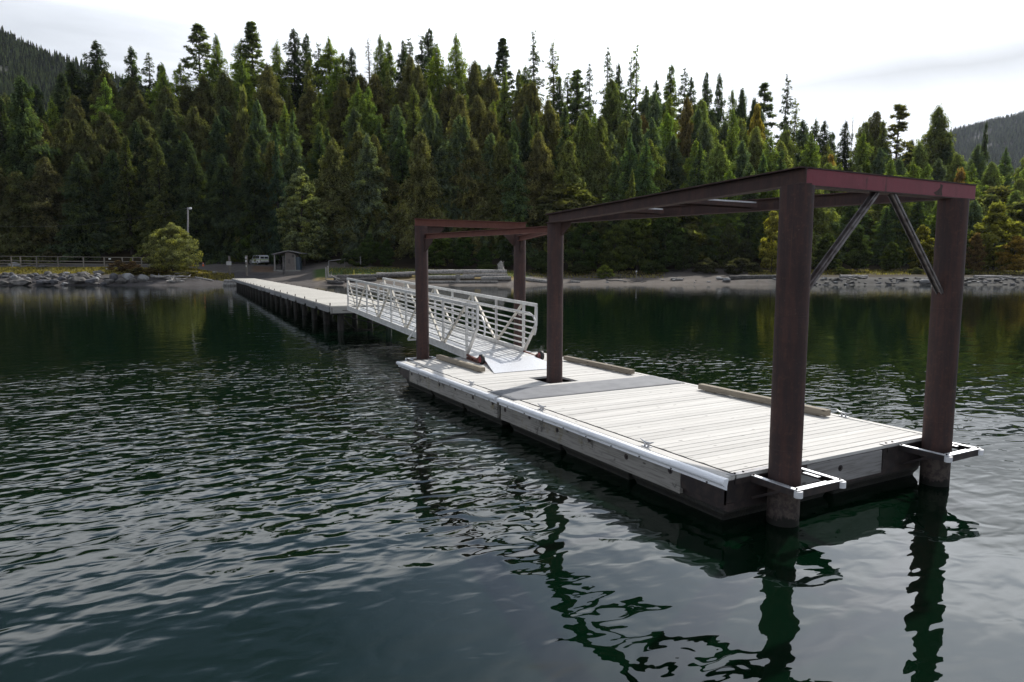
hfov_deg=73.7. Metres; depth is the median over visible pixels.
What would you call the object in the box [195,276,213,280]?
driftwood log
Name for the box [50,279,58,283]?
rock
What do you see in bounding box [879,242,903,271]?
leafy tree
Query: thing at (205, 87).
cedar tree
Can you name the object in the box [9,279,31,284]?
rock
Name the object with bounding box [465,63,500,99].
larch tree
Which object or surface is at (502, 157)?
cedar tree
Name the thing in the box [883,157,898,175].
larch tree
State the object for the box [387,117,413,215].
fir tree
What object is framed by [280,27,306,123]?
fir tree
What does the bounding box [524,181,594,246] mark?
birch tree
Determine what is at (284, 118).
fir tree
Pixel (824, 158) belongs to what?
cedar tree
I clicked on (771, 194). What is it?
larch tree
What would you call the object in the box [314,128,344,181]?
fir tree
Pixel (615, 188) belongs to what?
fir tree
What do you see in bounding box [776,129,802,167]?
cedar tree
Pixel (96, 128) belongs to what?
cedar tree
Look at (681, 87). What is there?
spruce tree
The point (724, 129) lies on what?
spruce tree
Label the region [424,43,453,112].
larch tree
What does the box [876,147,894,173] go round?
spruce tree
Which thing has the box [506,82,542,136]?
cedar tree
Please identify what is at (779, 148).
cedar tree
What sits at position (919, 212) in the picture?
fir tree
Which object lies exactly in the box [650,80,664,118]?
fir tree
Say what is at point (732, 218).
larch tree
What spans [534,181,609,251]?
birch tree
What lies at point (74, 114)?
cedar tree
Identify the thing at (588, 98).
spruce tree
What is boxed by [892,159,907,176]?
spruce tree
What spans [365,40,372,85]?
dead tree
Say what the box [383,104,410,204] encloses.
spruce tree
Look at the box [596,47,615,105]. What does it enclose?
spruce tree
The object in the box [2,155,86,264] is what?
cedar tree
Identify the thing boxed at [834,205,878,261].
fir tree
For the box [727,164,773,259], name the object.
fir tree
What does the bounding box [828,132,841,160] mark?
fir tree
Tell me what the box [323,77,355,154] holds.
cedar tree
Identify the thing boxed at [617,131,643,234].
fir tree
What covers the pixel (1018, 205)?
birch tree
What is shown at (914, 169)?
larch tree
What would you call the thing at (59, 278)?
rock
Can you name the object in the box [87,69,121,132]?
cedar tree
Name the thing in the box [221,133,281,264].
spruce tree
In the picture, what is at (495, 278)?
beached log
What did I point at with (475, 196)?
cedar tree
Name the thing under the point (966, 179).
larch tree
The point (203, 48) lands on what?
pine tree
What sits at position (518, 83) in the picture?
fir tree
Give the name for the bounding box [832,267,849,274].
shrub
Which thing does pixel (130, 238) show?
spruce tree
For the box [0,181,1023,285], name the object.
ground
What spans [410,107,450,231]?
spruce tree
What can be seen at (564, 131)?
fir tree
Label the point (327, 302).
pier
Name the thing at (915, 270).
shrub
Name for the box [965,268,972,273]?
shrub
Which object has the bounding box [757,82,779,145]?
pine tree
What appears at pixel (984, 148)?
fir tree
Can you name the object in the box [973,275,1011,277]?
driftwood log
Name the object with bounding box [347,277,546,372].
gangway
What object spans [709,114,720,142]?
spruce tree
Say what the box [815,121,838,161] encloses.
fir tree
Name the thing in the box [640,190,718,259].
birch tree
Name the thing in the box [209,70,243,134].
cedar tree
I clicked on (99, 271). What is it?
rock
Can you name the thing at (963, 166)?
fir tree
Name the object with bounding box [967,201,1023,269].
leafy tree
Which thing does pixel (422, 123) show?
spruce tree
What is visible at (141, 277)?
rock
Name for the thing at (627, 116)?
fir tree
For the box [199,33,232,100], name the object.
larch tree
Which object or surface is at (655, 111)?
spruce tree
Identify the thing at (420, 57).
spruce tree
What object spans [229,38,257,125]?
larch tree
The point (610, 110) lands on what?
cedar tree
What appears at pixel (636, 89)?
spruce tree
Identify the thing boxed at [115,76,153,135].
cedar tree
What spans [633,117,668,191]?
spruce tree
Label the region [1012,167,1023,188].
larch tree
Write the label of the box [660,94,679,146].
larch tree
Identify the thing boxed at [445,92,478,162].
cedar tree
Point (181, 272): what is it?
dry bush
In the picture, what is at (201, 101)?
cedar tree
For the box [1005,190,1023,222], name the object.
cedar tree
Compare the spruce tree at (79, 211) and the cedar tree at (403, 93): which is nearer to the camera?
the spruce tree at (79, 211)
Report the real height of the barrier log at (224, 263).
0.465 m
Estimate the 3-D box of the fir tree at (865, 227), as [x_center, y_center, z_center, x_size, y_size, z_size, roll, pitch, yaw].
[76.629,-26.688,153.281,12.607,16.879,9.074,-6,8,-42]
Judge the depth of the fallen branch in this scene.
121.02 m
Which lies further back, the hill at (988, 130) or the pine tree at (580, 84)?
the hill at (988, 130)
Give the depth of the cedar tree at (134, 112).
162.64 m
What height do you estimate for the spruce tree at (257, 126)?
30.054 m
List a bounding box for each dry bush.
[107,260,125,271]
[123,261,141,270]
[126,267,148,273]
[142,267,169,274]
[170,269,197,275]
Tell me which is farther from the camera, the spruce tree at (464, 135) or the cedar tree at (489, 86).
the cedar tree at (489, 86)
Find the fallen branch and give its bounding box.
[606,278,646,281]
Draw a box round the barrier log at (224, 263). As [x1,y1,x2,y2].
[195,262,249,263]
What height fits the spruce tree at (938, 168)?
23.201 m
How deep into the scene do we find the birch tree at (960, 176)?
156.33 m
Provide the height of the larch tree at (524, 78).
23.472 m
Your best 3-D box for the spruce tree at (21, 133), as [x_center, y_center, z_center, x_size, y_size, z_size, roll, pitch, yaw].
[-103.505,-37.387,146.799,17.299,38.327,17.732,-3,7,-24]
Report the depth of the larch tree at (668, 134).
163.04 m
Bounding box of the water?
[0,285,1023,681]
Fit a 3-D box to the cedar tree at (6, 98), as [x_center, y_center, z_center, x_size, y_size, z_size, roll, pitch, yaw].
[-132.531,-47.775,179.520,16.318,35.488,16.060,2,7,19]
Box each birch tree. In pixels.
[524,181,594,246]
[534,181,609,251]
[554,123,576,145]
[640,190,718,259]
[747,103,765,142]
[828,154,836,169]
[828,191,881,241]
[954,167,965,182]
[969,194,1023,244]
[984,185,1011,203]
[1009,200,1023,254]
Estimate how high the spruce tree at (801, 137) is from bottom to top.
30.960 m
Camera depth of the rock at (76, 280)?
112.51 m
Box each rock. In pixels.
[0,280,8,284]
[8,262,19,266]
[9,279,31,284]
[36,280,49,284]
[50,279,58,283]
[57,276,65,280]
[69,277,86,284]
[77,272,89,278]
[85,278,98,283]
[93,270,103,274]
[103,279,114,283]
[109,273,117,279]
[115,278,127,283]
[122,273,133,279]
[129,278,136,282]
[137,274,148,280]
[919,279,929,283]
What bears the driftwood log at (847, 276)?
on the ground at (312, 272)
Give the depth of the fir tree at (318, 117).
165.07 m
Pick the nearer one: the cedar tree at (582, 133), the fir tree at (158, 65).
the cedar tree at (582, 133)
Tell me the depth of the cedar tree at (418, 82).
172.93 m
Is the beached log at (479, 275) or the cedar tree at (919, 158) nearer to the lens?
the beached log at (479, 275)
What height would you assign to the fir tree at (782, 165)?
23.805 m
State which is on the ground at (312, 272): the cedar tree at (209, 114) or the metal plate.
the cedar tree at (209, 114)
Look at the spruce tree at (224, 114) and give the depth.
162.23 m
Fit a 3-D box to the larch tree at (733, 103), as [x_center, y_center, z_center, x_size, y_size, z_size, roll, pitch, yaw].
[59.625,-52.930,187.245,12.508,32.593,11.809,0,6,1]
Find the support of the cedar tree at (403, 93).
on the ground at (312, 272)
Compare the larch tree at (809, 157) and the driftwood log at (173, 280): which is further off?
the larch tree at (809, 157)
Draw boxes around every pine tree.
[179,22,214,89]
[241,21,265,120]
[275,166,328,265]
[307,217,335,262]
[492,37,514,117]
[568,69,587,122]
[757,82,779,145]
[886,103,913,171]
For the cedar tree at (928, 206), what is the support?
on the ground at (312, 272)
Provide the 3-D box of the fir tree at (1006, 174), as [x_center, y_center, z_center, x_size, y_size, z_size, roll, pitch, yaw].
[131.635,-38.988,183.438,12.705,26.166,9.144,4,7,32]
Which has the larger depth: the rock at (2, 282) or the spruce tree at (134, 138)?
the spruce tree at (134, 138)
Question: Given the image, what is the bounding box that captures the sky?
[0,0,1023,163]
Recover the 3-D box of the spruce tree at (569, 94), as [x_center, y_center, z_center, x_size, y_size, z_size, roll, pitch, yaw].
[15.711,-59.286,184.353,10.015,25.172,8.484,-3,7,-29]
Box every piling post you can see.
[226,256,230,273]
[245,256,247,275]
[282,256,284,274]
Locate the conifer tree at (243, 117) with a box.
[232,84,253,164]
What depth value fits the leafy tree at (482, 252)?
133.40 m
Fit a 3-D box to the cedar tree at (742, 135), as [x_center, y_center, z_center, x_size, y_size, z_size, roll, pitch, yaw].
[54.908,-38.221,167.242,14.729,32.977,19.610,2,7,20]
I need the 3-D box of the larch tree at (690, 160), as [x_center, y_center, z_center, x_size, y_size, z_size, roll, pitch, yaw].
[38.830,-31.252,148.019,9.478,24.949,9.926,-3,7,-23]
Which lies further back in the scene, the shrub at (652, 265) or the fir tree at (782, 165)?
the fir tree at (782, 165)
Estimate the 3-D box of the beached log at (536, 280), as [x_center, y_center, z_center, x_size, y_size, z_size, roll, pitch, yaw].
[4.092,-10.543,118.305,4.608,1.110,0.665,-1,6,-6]
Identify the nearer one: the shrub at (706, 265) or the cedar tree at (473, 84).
the shrub at (706, 265)
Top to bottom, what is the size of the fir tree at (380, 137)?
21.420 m
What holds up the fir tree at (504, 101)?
on the ground at (312, 272)
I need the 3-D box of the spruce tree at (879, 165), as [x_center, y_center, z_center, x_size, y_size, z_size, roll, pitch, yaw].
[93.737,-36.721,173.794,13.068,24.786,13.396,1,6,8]
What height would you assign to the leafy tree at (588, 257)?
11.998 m
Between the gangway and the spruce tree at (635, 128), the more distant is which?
the spruce tree at (635, 128)
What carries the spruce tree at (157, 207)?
on the ground at (312, 272)
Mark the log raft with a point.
(229, 283)
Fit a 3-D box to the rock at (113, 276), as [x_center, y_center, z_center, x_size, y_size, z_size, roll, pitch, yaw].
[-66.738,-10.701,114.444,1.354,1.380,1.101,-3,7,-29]
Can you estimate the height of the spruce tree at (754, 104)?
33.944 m
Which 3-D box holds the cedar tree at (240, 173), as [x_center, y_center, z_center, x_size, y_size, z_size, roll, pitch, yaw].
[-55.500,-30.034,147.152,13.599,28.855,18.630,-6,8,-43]
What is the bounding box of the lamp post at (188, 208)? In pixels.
[185,207,191,265]
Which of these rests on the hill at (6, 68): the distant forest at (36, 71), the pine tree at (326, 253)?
the distant forest at (36, 71)
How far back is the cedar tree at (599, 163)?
150.24 m
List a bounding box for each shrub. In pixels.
[227,258,239,263]
[336,249,370,266]
[476,262,497,269]
[527,251,546,273]
[567,263,592,274]
[595,265,614,278]
[639,261,668,273]
[691,257,721,273]
[721,257,763,274]
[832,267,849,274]
[908,267,923,273]
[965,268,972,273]
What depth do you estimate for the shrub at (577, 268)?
131.09 m
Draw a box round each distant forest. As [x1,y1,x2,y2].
[0,25,148,114]
[889,110,1023,183]
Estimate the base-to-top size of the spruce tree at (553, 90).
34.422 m
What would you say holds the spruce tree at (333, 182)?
on the ground at (312, 272)
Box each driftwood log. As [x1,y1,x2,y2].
[150,274,175,279]
[155,274,190,277]
[166,276,184,282]
[173,277,200,279]
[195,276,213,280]
[324,277,344,283]
[328,272,339,278]
[670,277,684,280]
[729,274,775,279]
[839,275,867,277]
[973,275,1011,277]
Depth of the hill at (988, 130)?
1890.44 m
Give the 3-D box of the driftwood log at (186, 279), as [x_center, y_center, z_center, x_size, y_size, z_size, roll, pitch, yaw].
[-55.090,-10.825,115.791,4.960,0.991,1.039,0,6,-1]
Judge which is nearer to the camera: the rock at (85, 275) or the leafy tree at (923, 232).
the rock at (85, 275)
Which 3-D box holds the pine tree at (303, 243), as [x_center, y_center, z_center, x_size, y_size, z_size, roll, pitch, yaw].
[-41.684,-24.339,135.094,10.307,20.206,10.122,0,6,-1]
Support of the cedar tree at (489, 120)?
on the ground at (312, 272)
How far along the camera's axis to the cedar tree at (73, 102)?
170.54 m
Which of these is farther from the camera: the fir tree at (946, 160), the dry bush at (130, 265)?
the fir tree at (946, 160)
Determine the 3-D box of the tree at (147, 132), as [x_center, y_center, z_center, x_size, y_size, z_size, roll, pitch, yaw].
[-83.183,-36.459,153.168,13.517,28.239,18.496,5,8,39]
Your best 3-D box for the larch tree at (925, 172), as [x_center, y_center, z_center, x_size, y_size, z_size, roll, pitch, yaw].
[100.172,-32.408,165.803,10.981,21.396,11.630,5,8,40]
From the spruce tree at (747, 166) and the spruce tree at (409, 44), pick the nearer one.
the spruce tree at (747, 166)
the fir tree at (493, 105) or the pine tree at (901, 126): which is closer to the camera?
the fir tree at (493, 105)
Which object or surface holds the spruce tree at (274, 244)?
on the ground at (312, 272)
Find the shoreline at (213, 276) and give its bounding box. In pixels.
[0,266,1023,280]
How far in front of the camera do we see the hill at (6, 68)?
839.44 m
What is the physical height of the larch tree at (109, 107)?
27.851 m
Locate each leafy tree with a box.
[378,239,394,265]
[413,238,453,266]
[449,237,477,267]
[475,246,492,266]
[498,239,526,267]
[563,222,604,269]
[619,218,659,270]
[734,239,757,268]
[757,210,778,270]
[812,233,840,271]
[843,227,873,270]
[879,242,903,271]
[906,224,934,268]
[927,246,933,267]
[965,229,973,266]
[965,232,987,271]
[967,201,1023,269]
[995,235,1023,272]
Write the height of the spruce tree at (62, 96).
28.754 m
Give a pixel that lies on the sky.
(839, 57)
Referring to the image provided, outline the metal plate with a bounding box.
[487,375,682,400]
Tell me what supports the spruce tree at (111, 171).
on the ground at (312, 272)
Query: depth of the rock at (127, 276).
114.38 m
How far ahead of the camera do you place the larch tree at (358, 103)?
161.53 m
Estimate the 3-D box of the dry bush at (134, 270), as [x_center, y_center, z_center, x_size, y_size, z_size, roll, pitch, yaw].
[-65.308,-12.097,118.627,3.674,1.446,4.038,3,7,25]
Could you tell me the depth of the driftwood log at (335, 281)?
114.05 m
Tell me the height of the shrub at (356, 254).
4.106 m
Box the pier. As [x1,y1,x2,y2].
[232,278,402,330]
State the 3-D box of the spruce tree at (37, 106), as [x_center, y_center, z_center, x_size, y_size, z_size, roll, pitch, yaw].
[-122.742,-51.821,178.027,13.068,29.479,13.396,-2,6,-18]
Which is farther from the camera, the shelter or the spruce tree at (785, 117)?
the spruce tree at (785, 117)
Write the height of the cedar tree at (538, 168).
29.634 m
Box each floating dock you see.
[396,351,665,424]
[497,380,983,519]
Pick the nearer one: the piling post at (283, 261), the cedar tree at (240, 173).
the piling post at (283, 261)
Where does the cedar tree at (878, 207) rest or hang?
on the ground at (312, 272)
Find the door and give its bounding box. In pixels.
[296,257,301,269]
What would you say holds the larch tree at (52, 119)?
on the ground at (312, 272)
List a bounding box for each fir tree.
[0,98,24,172]
[75,39,113,119]
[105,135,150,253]
[113,45,151,105]
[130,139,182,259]
[146,63,167,110]
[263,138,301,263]
[269,123,287,176]
[274,105,295,161]
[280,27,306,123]
[284,86,298,139]
[284,110,308,181]
[295,33,315,99]
[295,60,326,139]
[302,90,329,171]
[302,124,327,224]
[306,121,325,177]
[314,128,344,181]
[345,47,359,103]
[374,122,388,154]
[382,41,397,107]
[382,69,398,126]
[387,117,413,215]
[391,39,407,103]
[403,83,421,156]
[415,87,436,135]
[420,26,440,83]
[449,74,470,118]
[485,101,505,139]
[492,142,537,259]
[494,70,514,151]
[505,118,530,218]
[509,69,522,125]
[531,111,543,144]
[551,76,572,127]
[551,104,577,183]
[567,70,587,125]
[596,159,630,265]
[613,171,647,269]
[614,63,627,115]
[615,90,631,137]
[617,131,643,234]
[631,137,670,258]
[637,86,649,107]
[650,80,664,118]
[657,93,663,135]
[662,64,682,133]
[677,77,696,127]
[680,141,722,261]
[696,71,714,120]
[709,72,733,143]
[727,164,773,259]
[749,154,777,249]
[773,150,786,192]
[806,117,826,165]
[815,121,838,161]
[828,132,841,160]
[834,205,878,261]
[835,121,853,170]
[839,205,875,248]
[866,207,904,266]
[869,119,893,161]
[871,203,908,262]
[898,201,934,263]
[932,133,953,180]
[955,161,970,180]
[980,120,989,173]
[997,147,1017,188]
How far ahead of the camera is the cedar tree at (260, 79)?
174.24 m
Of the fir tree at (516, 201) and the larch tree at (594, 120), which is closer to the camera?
the fir tree at (516, 201)
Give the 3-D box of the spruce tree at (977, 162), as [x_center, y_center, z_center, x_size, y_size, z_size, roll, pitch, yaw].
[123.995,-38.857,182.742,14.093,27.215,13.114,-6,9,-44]
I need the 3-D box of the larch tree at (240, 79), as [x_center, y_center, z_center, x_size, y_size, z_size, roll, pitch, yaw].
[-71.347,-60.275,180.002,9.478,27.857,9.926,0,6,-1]
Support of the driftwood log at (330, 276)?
on the beached log at (366, 279)
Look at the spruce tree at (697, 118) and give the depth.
161.75 m
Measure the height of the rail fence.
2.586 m
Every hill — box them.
[0,43,118,96]
[957,119,1022,180]
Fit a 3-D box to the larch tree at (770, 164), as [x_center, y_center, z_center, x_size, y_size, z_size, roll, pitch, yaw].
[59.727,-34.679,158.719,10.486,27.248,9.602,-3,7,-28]
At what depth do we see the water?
8.26 m
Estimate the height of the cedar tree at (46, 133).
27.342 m
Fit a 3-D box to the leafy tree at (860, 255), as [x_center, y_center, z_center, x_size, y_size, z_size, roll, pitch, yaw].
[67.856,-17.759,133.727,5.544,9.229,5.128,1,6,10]
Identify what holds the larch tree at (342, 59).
on the ground at (312, 272)
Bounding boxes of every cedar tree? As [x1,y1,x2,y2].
[0,97,12,133]
[0,166,25,264]
[0,170,56,264]
[1,90,13,126]
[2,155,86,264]
[27,134,67,243]
[37,117,58,159]
[50,116,77,197]
[51,107,94,141]
[53,94,92,138]
[58,118,96,199]
[62,142,105,225]
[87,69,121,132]
[87,110,122,145]
[87,141,109,202]
[89,119,124,203]
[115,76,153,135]
[117,94,156,158]
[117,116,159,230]
[146,86,184,144]
[176,84,194,122]
[176,105,214,191]
[181,89,208,139]
[188,75,216,109]
[199,106,221,151]
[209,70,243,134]
[213,120,262,196]
[230,134,268,212]
[234,140,289,264]
[251,63,286,126]
[251,68,289,140]
[288,85,327,167]
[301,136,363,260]
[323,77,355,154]
[335,74,374,126]
[340,134,406,260]
[341,130,364,231]
[362,74,392,148]
[385,52,414,138]
[390,132,452,265]
[399,63,434,141]
[435,81,455,142]
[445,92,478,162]
[447,136,492,254]
[464,60,490,111]
[467,94,486,147]
[471,73,508,144]
[472,136,537,256]
[477,109,507,163]
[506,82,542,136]
[507,80,546,154]
[520,131,563,255]
[532,97,567,176]
[542,138,589,266]
[570,110,606,227]
[580,142,618,228]
[586,113,619,193]
[598,76,623,138]
[614,119,638,176]
[625,139,679,226]
[639,114,648,142]
[676,95,694,185]
[679,103,696,132]
[691,97,719,154]
[704,143,736,260]
[725,116,750,159]
[746,124,768,173]
[773,140,793,168]
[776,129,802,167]
[811,189,842,267]
[815,142,837,169]
[818,153,843,209]
[823,162,845,250]
[848,119,878,172]
[864,110,891,166]
[868,204,891,251]
[904,141,932,178]
[916,103,963,174]
[922,178,936,233]
[945,153,978,182]
[976,161,1005,195]
[976,202,991,226]
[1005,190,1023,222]
[1007,178,1023,197]
[1009,157,1023,181]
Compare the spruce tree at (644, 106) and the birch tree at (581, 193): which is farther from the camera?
the spruce tree at (644, 106)
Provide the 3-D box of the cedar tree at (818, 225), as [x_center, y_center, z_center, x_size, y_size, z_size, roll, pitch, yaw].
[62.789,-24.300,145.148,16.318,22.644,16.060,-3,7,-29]
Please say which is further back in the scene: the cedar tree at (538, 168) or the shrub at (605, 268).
the cedar tree at (538, 168)
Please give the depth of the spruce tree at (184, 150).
148.52 m
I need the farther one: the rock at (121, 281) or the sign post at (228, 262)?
the sign post at (228, 262)
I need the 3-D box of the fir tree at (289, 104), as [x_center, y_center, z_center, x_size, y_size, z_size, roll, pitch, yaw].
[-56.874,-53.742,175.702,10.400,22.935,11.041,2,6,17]
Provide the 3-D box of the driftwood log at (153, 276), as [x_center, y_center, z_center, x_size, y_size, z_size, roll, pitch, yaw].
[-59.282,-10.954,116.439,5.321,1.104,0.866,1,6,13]
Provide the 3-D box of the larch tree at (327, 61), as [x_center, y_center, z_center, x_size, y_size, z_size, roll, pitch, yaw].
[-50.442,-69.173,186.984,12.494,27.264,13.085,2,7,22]
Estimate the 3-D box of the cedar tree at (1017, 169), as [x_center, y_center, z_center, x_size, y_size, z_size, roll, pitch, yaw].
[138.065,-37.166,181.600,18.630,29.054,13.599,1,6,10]
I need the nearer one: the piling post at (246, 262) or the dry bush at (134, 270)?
the dry bush at (134, 270)
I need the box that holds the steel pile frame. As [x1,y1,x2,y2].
[414,166,976,527]
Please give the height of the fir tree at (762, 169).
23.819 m
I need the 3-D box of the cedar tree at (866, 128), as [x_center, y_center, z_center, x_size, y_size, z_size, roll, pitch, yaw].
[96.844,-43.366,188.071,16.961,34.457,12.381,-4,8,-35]
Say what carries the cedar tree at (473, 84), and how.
on the ground at (312, 272)
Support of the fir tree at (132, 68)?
on the ground at (312, 272)
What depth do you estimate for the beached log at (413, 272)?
118.35 m
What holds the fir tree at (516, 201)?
on the ground at (312, 272)
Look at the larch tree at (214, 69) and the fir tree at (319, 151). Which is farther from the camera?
the larch tree at (214, 69)
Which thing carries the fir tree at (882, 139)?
on the ground at (312, 272)
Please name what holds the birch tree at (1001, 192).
on the ground at (312, 272)
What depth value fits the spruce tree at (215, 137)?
150.04 m
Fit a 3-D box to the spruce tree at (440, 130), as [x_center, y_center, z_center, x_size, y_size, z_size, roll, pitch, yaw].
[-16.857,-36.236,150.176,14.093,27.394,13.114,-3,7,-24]
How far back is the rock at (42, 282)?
112.43 m
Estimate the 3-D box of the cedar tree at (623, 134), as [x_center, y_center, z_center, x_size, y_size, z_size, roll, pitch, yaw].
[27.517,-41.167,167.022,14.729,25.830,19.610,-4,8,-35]
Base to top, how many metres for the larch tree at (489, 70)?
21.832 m
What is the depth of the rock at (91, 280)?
112.66 m
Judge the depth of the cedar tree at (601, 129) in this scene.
153.00 m
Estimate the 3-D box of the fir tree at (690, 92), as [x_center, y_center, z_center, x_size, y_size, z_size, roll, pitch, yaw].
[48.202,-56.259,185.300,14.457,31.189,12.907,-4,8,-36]
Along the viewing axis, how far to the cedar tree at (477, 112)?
163.83 m
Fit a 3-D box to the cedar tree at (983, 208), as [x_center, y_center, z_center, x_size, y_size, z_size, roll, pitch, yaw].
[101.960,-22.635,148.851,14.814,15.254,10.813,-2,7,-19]
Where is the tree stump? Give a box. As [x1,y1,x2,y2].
[497,261,503,269]
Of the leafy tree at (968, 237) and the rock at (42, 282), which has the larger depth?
the leafy tree at (968, 237)
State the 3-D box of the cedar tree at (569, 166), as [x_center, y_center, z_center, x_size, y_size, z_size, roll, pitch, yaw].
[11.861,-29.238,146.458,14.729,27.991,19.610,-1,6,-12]
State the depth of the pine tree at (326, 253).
137.93 m
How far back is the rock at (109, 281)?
112.67 m
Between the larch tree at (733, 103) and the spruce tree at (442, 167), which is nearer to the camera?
the spruce tree at (442, 167)
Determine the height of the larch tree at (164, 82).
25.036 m
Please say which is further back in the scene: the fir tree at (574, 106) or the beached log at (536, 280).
the fir tree at (574, 106)
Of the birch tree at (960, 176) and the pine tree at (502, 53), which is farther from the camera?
the pine tree at (502, 53)
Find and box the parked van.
[250,255,268,264]
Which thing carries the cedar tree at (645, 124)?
on the ground at (312, 272)
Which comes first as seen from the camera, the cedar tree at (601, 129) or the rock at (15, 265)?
the rock at (15, 265)
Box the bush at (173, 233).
[141,222,202,270]
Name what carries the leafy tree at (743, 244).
on the ground at (312, 272)
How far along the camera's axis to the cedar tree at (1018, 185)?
161.83 m
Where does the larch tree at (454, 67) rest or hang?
on the ground at (312, 272)
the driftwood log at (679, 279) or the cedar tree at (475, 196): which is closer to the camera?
the driftwood log at (679, 279)
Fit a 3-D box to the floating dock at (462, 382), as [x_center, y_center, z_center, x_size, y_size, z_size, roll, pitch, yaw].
[0.091,1.043,16.520,4.387,1.075,6.227,-3,7,-29]
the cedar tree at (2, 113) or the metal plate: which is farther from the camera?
the cedar tree at (2, 113)
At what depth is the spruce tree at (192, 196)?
140.44 m
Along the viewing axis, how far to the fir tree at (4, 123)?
145.58 m
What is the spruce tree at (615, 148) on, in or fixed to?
on the ground at (312, 272)
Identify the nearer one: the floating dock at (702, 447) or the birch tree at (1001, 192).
the floating dock at (702, 447)
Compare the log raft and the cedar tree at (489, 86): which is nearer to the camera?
the log raft
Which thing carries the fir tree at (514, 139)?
on the ground at (312, 272)
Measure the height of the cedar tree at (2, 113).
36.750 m
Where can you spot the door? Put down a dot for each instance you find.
(298, 259)
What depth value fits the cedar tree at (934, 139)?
189.13 m
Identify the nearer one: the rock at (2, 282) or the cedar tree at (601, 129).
the rock at (2, 282)
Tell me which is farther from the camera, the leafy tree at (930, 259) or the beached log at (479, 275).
the leafy tree at (930, 259)
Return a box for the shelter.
[271,250,306,270]
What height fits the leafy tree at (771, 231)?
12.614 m
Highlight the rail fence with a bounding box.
[0,256,181,267]
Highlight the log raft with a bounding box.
[223,280,235,285]
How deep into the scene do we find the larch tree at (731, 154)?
159.30 m
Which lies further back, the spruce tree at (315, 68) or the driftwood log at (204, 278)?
the spruce tree at (315, 68)
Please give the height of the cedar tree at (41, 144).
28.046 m
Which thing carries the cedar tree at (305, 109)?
on the ground at (312, 272)
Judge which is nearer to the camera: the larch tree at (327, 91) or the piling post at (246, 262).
the piling post at (246, 262)
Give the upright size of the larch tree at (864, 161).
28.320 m
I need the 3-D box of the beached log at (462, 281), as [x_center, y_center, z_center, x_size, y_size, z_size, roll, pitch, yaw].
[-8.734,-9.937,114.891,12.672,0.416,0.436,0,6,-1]
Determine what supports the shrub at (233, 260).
on the ground at (312, 272)
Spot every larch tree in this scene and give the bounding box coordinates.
[43,96,60,136]
[90,75,125,138]
[145,60,176,114]
[156,62,196,108]
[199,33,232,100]
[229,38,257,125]
[232,60,255,125]
[257,39,297,109]
[311,36,344,115]
[321,58,343,118]
[325,50,351,134]
[341,80,376,136]
[360,86,388,147]
[369,34,393,103]
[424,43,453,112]
[432,78,444,135]
[442,30,469,104]
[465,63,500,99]
[482,64,500,86]
[512,67,543,113]
[583,103,594,143]
[591,113,605,141]
[656,108,685,180]
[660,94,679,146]
[676,138,716,227]
[711,167,752,257]
[719,87,748,133]
[721,107,742,178]
[756,190,779,260]
[758,134,783,196]
[795,130,820,167]
[847,130,875,173]
[874,202,931,260]
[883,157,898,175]
[900,162,922,177]
[919,164,936,204]
[924,205,936,256]
[964,171,978,190]
[965,164,987,196]
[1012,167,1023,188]
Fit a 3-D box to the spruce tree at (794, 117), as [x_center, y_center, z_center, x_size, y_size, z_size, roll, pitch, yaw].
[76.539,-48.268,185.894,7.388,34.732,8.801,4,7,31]
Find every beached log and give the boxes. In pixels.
[334,273,411,279]
[337,277,376,281]
[376,271,414,274]
[428,269,506,273]
[428,275,474,279]
[428,281,497,282]
[463,274,507,276]
[481,276,510,280]
[526,277,546,282]
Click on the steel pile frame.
(796, 202)
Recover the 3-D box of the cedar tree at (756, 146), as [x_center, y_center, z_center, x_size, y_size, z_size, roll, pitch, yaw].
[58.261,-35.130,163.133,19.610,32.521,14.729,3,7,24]
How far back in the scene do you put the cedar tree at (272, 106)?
168.53 m
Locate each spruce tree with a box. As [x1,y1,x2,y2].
[0,75,67,239]
[28,84,48,121]
[35,152,115,262]
[50,61,95,125]
[50,73,70,118]
[86,149,148,251]
[118,121,154,229]
[137,52,155,111]
[137,141,184,228]
[145,132,211,223]
[146,109,181,209]
[156,154,222,260]
[192,154,245,264]
[198,116,236,222]
[218,106,232,155]
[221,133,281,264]
[235,100,272,178]
[267,130,312,260]
[312,43,329,104]
[335,133,395,253]
[340,107,363,174]
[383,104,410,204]
[405,38,413,62]
[408,98,446,150]
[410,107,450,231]
[414,33,429,86]
[431,146,469,247]
[432,113,450,159]
[443,114,480,245]
[452,116,476,245]
[472,133,512,245]
[518,104,536,226]
[525,29,544,107]
[541,39,566,113]
[563,73,573,113]
[579,63,600,116]
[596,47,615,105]
[606,132,627,194]
[620,112,643,191]
[624,57,638,115]
[626,45,643,120]
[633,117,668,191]
[639,92,657,129]
[645,91,662,139]
[663,135,686,226]
[673,67,689,135]
[676,120,718,233]
[681,109,713,177]
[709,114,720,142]
[716,121,730,151]
[723,162,762,259]
[730,140,756,177]
[733,88,748,130]
[746,98,770,150]
[760,108,769,141]
[771,123,799,166]
[772,74,795,148]
[789,98,800,145]
[794,120,813,165]
[813,190,848,258]
[853,165,872,206]
[869,147,887,205]
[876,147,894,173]
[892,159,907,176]
[900,139,916,168]
[929,158,947,180]
[965,144,987,184]
[967,199,1000,267]
[996,212,1022,264]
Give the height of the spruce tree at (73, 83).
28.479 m
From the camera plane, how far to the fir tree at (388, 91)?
175.68 m
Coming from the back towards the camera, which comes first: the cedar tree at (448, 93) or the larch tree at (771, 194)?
the cedar tree at (448, 93)

